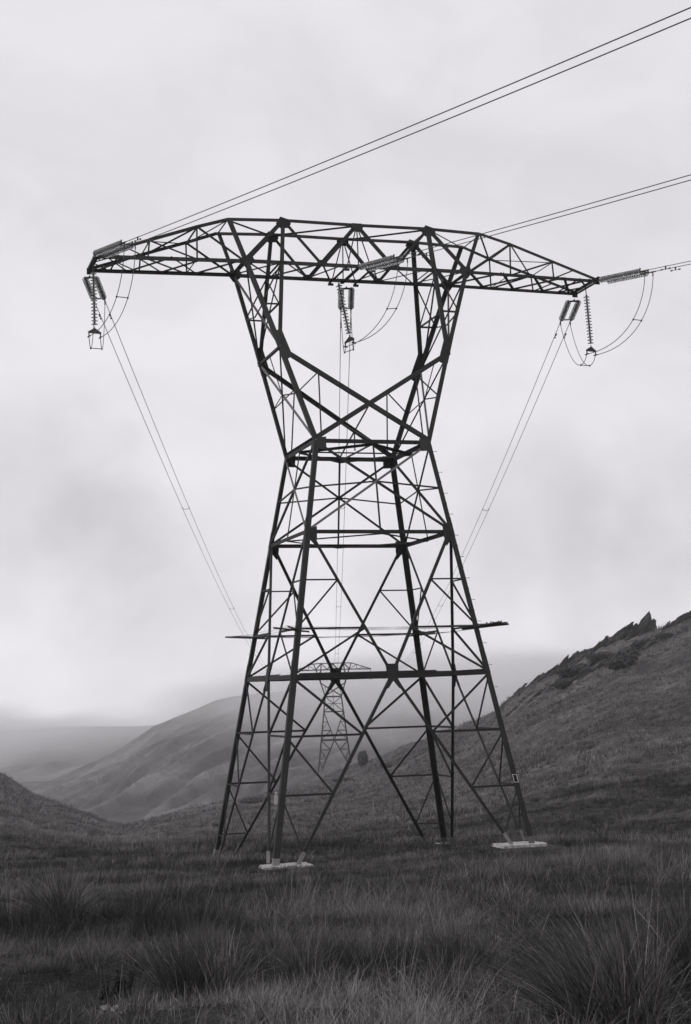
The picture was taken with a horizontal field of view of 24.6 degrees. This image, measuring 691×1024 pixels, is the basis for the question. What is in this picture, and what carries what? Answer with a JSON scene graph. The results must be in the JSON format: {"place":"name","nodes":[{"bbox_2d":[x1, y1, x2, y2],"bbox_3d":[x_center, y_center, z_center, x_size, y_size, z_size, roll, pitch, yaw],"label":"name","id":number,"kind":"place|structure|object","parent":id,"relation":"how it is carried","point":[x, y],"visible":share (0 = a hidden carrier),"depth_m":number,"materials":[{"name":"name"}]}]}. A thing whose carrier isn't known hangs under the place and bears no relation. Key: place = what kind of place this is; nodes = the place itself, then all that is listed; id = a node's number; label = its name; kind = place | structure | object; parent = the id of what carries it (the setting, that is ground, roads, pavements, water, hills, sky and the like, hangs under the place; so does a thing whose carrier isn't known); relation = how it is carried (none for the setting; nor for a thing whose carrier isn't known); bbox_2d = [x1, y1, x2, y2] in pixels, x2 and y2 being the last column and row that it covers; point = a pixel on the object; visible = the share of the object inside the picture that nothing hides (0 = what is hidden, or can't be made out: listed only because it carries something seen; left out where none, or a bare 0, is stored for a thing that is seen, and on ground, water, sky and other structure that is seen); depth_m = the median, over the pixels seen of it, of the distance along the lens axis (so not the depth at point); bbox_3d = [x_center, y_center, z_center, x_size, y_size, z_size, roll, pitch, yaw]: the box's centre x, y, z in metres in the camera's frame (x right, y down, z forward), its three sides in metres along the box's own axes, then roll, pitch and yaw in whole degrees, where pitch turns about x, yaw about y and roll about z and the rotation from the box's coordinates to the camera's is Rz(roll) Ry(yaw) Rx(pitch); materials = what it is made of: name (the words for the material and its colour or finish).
{"place":"outdoors","nodes":[
{"label":"outdoors","id":0,"kind":"place"},
{"bbox_2d":[0,724,157,782],"bbox_3d":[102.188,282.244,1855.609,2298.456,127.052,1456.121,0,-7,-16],"label":"mountain","id":1,"kind":"structure","parent":0,"point":[40,754],"depth_m":1988.35,"materials":[{"name":"grey"}]},
{"bbox_2d":[31,677,535,823],"bbox_3d":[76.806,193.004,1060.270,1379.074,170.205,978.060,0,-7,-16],"label":"mountain","id":2,"kind":"structure","parent":0,"point":[176,764],"depth_m":1118.45,"materials":[{"name":"grey plant"}]},
{"bbox_2d":[0,618,690,1023],"bbox_3d":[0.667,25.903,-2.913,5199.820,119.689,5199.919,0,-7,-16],"label":"ground","id":3,"kind":"structure","parent":0,"point":[682,696],"depth_m":140.62,"materials":[{"name":"grey plant"}]},
{"bbox_2d":[0,851,129,923],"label":"tussock","id":4,"kind":"object","parent":3,"relation":"on","point":[67,892],"visible":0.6,"depth_m":25.35,"materials":[{"name":"grey plant"}]},
{"bbox_2d":[92,965,134,1007],"bbox_3d":[-2.064,4.250,14.153,0.352,0.361,0.362,-2,-6,0],"label":"dark stone","id":5,"kind":"object","parent":3,"relation":"on","point":[115,978],"visible":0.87,"depth_m":14.09,"materials":[{"name":"grey stone"}]},
{"bbox_2d":[101,1003,129,1011],"bbox_3d":[-2.004,4.295,13.698,0.265,0.016,0.507,-2,-6,0],"label":"flat stone","id":6,"kind":"object","parent":3,"relation":"on","point":[111,1008],"visible":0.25,"depth_m":13.77,"materials":[{"name":"stone"}]},
{"bbox_2d":[90,903,287,1002],"bbox_3d":[-1.510,4.232,15.031,2.583,1.030,2.503,-5,-7,28],"label":"tussock","id":7,"kind":"object","parent":3,"relation":"on","point":[183,972],"visible":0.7,"depth_m":14.91,"materials":[{"name":"grey plant"}]},
{"bbox_2d":[238,797,270,802],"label":"heath shrub","id":8,"kind":"object","parent":3,"relation":"on","point":[251,800],"visible":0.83,"depth_m":301.63,"materials":[{"name":"grey plant"}]},
{"bbox_2d":[250,926,371,981],"bbox_3d":[-0.488,4.570,16.204,1.572,0.711,1.691,-6,-8,34],"label":"tussock","id":9,"kind":"object","parent":3,"relation":"on","point":[293,959],"visible":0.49,"depth_m":16.20,"materials":[{"name":"grey plant"}]},
{"bbox_2d":[298,662,370,771],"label":"transmission tower","id":10,"kind":"structure","parent":3,"relation":"on","point":[343,715],"depth_m":474.39,"materials":[{"name":"black metal"}]},
{"bbox_2d":[331,777,352,782],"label":"heath shrub","id":11,"kind":"object","parent":3,"relation":"on","point":[335,780],"visible":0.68,"depth_m":351.16,"materials":[{"name":"grey plant"}]},
{"bbox_2d":[87,217,599,869],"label":"transmission tower","id":12,"kind":"structure","parent":3,"relation":"on","point":[317,445],"depth_m":69.57,"materials":[{"name":"metal"}]},
{"bbox_2d":[87,265,101,338],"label":"insulator string","id":13,"kind":"object","parent":12,"relation":"hanging from","point":[94,314],"visible":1,"depth_m":67.54,"materials":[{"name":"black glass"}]},
{"bbox_2d":[89,247,124,347],"bbox_3d":[-10.472,-8.642,67.337,0.867,2.903,8.951,0,-7,-16],"label":"cable","id":14,"kind":"object","parent":13,"relation":"hanging from","point":[112,307],"visible":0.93,"depth_m":64.69,"materials":[{"name":"metal"}]},
{"bbox_2d":[100,249,135,348],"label":"cable","id":15,"kind":"object","parent":13,"relation":"hanging from","point":[122,311],"visible":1,"depth_m":65.65,"materials":[{"name":"metal"}]},
{"bbox_2d":[82,275,106,304],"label":"insulator string","id":16,"kind":"object","parent":12,"relation":"attached to","point":[99,286],"visible":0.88,"depth_m":70.11,"materials":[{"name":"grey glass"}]},
{"bbox_2d":[96,305,262,665],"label":"cable","id":17,"kind":"object","parent":16,"relation":"attached to","point":[99,314],"visible":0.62,"depth_m":95.06,"materials":[{"name":"metal"}]},
{"bbox_2d":[106,304,263,662],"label":"cable","id":18,"kind":"object","parent":16,"relation":"attached to","point":[165,451],"visible":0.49,"depth_m":95.00,"materials":[{"name":"metal"}]},
{"bbox_2d":[93,240,137,257],"bbox_3d":[-9.477,-10.729,64.856,0.768,0.637,3.516,2,-8,-31],"label":"insulator string","id":19,"kind":"object","parent":12,"relation":"attached to","point":[112,249],"visible":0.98,"depth_m":64.58,"materials":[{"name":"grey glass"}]},
{"bbox_2d":[126,7,690,241],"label":"cable","id":20,"kind":"object","parent":19,"relation":"attached to","point":[137,237],"visible":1,"depth_m":44.45,"materials":[{"name":"metal"}]},
{"bbox_2d":[138,18,690,242],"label":"cable","id":21,"kind":"object","parent":19,"relation":"attached to","point":[433,124],"visible":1,"depth_m":45.09,"materials":[{"name":"metal"}]},
{"bbox_2d":[336,277,355,347],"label":"insulator string","id":22,"kind":"object","parent":12,"relation":"hanging from","point":[346,320],"visible":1,"depth_m":70.62,"materials":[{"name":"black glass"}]},
{"bbox_2d":[341,265,397,352],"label":"cable","id":23,"kind":"object","parent":22,"relation":"hanging from","point":[379,321],"visible":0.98,"depth_m":68.40,"materials":[{"name":"metal"}]},
{"bbox_2d":[351,263,407,349],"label":"cable","id":24,"kind":"object","parent":22,"relation":"hanging from","point":[387,321],"visible":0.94,"depth_m":68.27,"materials":[{"name":"metal"}]},
{"bbox_2d":[338,286,354,314],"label":"insulator string","id":25,"kind":"object","parent":12,"relation":"attached to","point":[351,290],"visible":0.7,"depth_m":73.69,"materials":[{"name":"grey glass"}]},
{"bbox_2d":[334,315,340,667],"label":"cable","id":26,"kind":"object","parent":25,"relation":"attached to","point":[339,431],"visible":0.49,"depth_m":92.33,"materials":[{"name":"metal"}]},
{"bbox_2d":[337,314,350,667],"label":"cable","id":27,"kind":"object","parent":25,"relation":"attached to","point":[345,474],"visible":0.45,"depth_m":107.37,"materials":[{"name":"metal"}]},
{"bbox_2d":[358,254,409,270],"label":"insulator string","id":28,"kind":"object","parent":12,"relation":"attached to","point":[383,262],"visible":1,"depth_m":67.85,"materials":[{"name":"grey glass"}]},
{"bbox_2d":[400,174,690,256],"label":"cable","id":29,"kind":"object","parent":28,"relation":"attached to","point":[545,216],"visible":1,"depth_m":58.06,"materials":[{"name":"metal"}]},
{"bbox_2d":[410,180,690,257],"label":"cable","id":30,"kind":"object","parent":28,"relation":"attached to","point":[549,219],"visible":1,"depth_m":58.67,"materials":[{"name":"metal"}]},
{"bbox_2d":[559,299,580,325],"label":"insulator string","id":31,"kind":"object","parent":12,"relation":"attached to","point":[566,306],"visible":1,"depth_m":76.59,"materials":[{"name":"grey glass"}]},
{"bbox_2d":[385,323,569,678],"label":"cable","id":32,"kind":"object","parent":31,"relation":"attached to","point":[565,334],"visible":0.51,"depth_m":99.11,"materials":[{"name":"metal"}]},
{"bbox_2d":[407,323,559,658],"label":"cable","id":33,"kind":"object","parent":31,"relation":"attached to","point":[504,457],"visible":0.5,"depth_m":100.97,"materials":[{"name":"metal"}]},
{"bbox_2d":[583,289,596,355],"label":"insulator string","id":34,"kind":"object","parent":12,"relation":"hanging from","point":[590,349],"visible":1,"depth_m":73.95,"materials":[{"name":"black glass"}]},
{"bbox_2d":[561,276,644,365],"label":"cable","id":35,"kind":"object","parent":34,"relation":"hanging from","point":[616,339],"visible":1,"depth_m":71.96,"materials":[{"name":"metal"}]},
{"bbox_2d":[570,281,652,365],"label":"cable","id":36,"kind":"object","parent":34,"relation":"hanging from","point":[622,342],"visible":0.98,"depth_m":72.26,"materials":[{"name":"metal"}]},
{"bbox_2d":[598,268,655,283],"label":"insulator string","id":37,"kind":"object","parent":12,"relation":"attached to","point":[624,276],"visible":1,"depth_m":71.11,"materials":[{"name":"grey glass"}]},
{"bbox_2d":[648,261,689,270],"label":"cable","id":38,"kind":"object","parent":37,"relation":"attached to","point":[667,265],"visible":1,"depth_m":68.62,"materials":[{"name":"metal"}]},
{"bbox_2d":[658,264,689,270],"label":"cable","id":39,"kind":"object","parent":37,"relation":"attached to","point":[675,268],"visible":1,"depth_m":68.78,"materials":[{"name":"metal"}]},
{"bbox_2d":[0,830,690,1023],"bbox_3d":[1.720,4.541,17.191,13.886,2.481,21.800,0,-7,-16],"label":"grass","id":40,"kind":"structure","parent":3,"relation":"on","point":[58,1011],"depth_m":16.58,"materials":[{"name":"grey plant"}]},
{"bbox_2d":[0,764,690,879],"bbox_3d":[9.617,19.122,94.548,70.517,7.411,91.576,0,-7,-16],"label":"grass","id":41,"kind":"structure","parent":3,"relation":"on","point":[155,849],"depth_m":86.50,"materials":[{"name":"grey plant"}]},
{"bbox_2d":[0,618,690,845],"bbox_3d":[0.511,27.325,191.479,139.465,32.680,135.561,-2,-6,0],"label":"grass","id":42,"kind":"structure","parent":3,"relation":"on","point":[41,818],"depth_m":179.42,"materials":[{"name":"grey plant"}]},
{"bbox_2d":[357,750,367,765],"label":"bushy tree","id":43,"kind":"object","parent":3,"relation":"on","point":[362,759],"visible":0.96,"depth_m":433.80,"materials":[{"name":"grey plant"}]},
{"bbox_2d":[379,763,397,767],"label":"heath shrub","id":44,"kind":"object","parent":3,"relation":"on","point":[388,765],"visible":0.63,"depth_m":355.46,"materials":[{"name":"grey plant"}]},
{"bbox_2d":[405,920,529,966],"bbox_3d":[1.309,4.703,17.199,1.512,0.647,1.476,-7,-8,38],"label":"tussock","id":45,"kind":"object","parent":3,"relation":"on","point":[477,947],"visible":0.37,"depth_m":17.13,"materials":[{"name":"grey plant"}]},
{"bbox_2d":[500,683,527,709],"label":"rock outcrop","id":46,"kind":"object","parent":3,"relation":"on","point":[517,691],"visible":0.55,"depth_m":333.48,"materials":[{"name":"grey stone"}]},
{"bbox_2d":[505,691,534,716],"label":"rock outcrop","id":47,"kind":"object","parent":3,"relation":"on","point":[520,701],"visible":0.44,"depth_m":302.14,"materials":[{"name":"grey stone"}]},
{"bbox_2d":[517,672,544,695],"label":"rock outcrop","id":48,"kind":"object","parent":3,"relation":"on","point":[536,679],"visible":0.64,"depth_m":322.94,"materials":[{"name":"grey stone"}]},
{"bbox_2d":[379,857,690,1023],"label":"tussock","id":49,"kind":"object","parent":3,"relation":"on","point":[609,989],"visible":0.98,"depth_m":10.97,"materials":[{"name":"grey plant"}]},
{"bbox_2d":[520,682,553,707],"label":"rock outcrop","id":50,"kind":"object","parent":3,"relation":"on","point":[535,695],"visible":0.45,"depth_m":286.82,"materials":[{"name":"grey stone"}]},
{"bbox_2d":[532,663,558,686],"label":"rock outcrop","id":51,"kind":"object","parent":3,"relation":"on","point":[548,672],"visible":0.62,"depth_m":317.44,"materials":[{"name":"grey stone"}]},
{"bbox_2d":[536,678,561,696],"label":"rock outcrop","id":52,"kind":"object","parent":3,"relation":"on","point":[548,685],"visible":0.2,"depth_m":287.42,"materials":[{"name":"grey stone"}]},
{"bbox_2d":[552,679,572,689],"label":"heath shrub","id":53,"kind":"object","parent":3,"relation":"on","point":[560,684],"visible":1,"depth_m":272.99,"materials":[{"name":"grey plant"}]},
{"bbox_2d":[547,651,581,676],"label":"rock outcrop","id":54,"kind":"object","parent":3,"relation":"on","point":[566,659],"visible":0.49,"depth_m":314.79,"materials":[{"name":"grey stone"}]},
{"bbox_2d":[556,663,591,678],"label":"heath shrub","id":55,"kind":"object","parent":3,"relation":"on","point":[566,671],"visible":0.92,"depth_m":279.45,"materials":[{"name":"grey plant"}]},
{"bbox_2d":[545,657,603,692],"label":"rock outcrop","id":56,"kind":"object","parent":3,"relation":"on","point":[592,662],"visible":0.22,"depth_m":283.06,"materials":[{"name":"grey stone"}]},
{"bbox_2d":[565,648,590,664],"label":"rock outcrop","id":57,"kind":"object","parent":3,"relation":"on","point":[577,656],"visible":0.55,"depth_m":310.66,"materials":[{"name":"grey stone"}]},
{"bbox_2d":[570,656,609,680],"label":"rock outcrop","id":58,"kind":"object","parent":3,"relation":"on","point":[578,676],"visible":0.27,"depth_m":276.91,"materials":[{"name":"grey stone"}]},
{"bbox_2d":[573,636,609,663],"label":"rock outcrop","id":59,"kind":"object","parent":3,"relation":"on","point":[588,651],"visible":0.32,"depth_m":306.30,"materials":[{"name":"grey stone"}]},
{"bbox_2d":[585,651,612,660],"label":"heath shrub","id":60,"kind":"object","parent":3,"relation":"on","point":[601,656],"visible":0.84,"depth_m":283.82,"materials":[{"name":"grey plant"}]},
{"bbox_2d":[587,626,625,653],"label":"rock outcrop","id":61,"kind":"object","parent":3,"relation":"on","point":[597,646],"visible":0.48,"depth_m":302.44,"materials":[{"name":"grey stone"}]},
{"bbox_2d":[579,640,656,678],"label":"rock outcrop","id":62,"kind":"object","parent":3,"relation":"on","point":[635,644],"visible":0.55,"depth_m":274.15,"materials":[{"name":"grey stone"}]},
{"bbox_2d":[603,627,635,647],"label":"rock outcrop","id":63,"kind":"object","parent":3,"relation":"on","point":[609,642],"visible":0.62,"depth_m":298.88,"materials":[{"name":"grey stone"}]},
{"bbox_2d":[603,650,637,670],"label":"heath shrub","id":64,"kind":"object","parent":3,"relation":"on","point":[615,662],"visible":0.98,"depth_m":252.04,"materials":[{"name":"grey plant"}]},
{"bbox_2d":[556,847,690,994],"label":"tussock","id":65,"kind":"object","parent":3,"relation":"on","point":[686,945],"visible":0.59,"depth_m":13.50,"materials":[{"name":"grey plant"}]},
{"bbox_2d":[611,622,637,643],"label":"rock outcrop","id":66,"kind":"object","parent":3,"relation":"on","point":[626,630],"visible":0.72,"depth_m":298.91,"materials":[{"name":"grey stone"}]},
{"bbox_2d":[624,648,639,654],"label":"heath shrub","id":67,"kind":"object","parent":3,"relation":"on","point":[636,651],"visible":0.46,"depth_m":266.70,"materials":[{"name":"grey plant"}]},
{"bbox_2d":[624,611,656,640],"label":"rock outcrop","id":68,"kind":"object","parent":3,"relation":"on","point":[647,623],"visible":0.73,"depth_m":296.26,"materials":[{"name":"grey stone"}]},
{"bbox_2d":[639,637,657,646],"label":"rock outcrop","id":69,"kind":"object","parent":3,"relation":"on","point":[649,639],"visible":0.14,"depth_m":278.45,"materials":[{"name":"grey stone"}]},
{"bbox_2d":[655,632,673,638],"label":"heath shrub","id":70,"kind":"object","parent":3,"relation":"on","point":[662,635],"visible":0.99,"depth_m":278.57,"materials":[{"name":"grey plant"}]},
{"bbox_2d":[662,611,690,629],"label":"rock outcrop","id":71,"kind":"object","parent":3,"relation":"on","point":[685,616],"visible":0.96,"depth_m":290.94,"materials":[{"name":"grey stone"}]},
{"bbox_2d":[0,0,690,728],"label":"sky","id":72,"kind":"structure","parent":0,"point":[124,120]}
]}

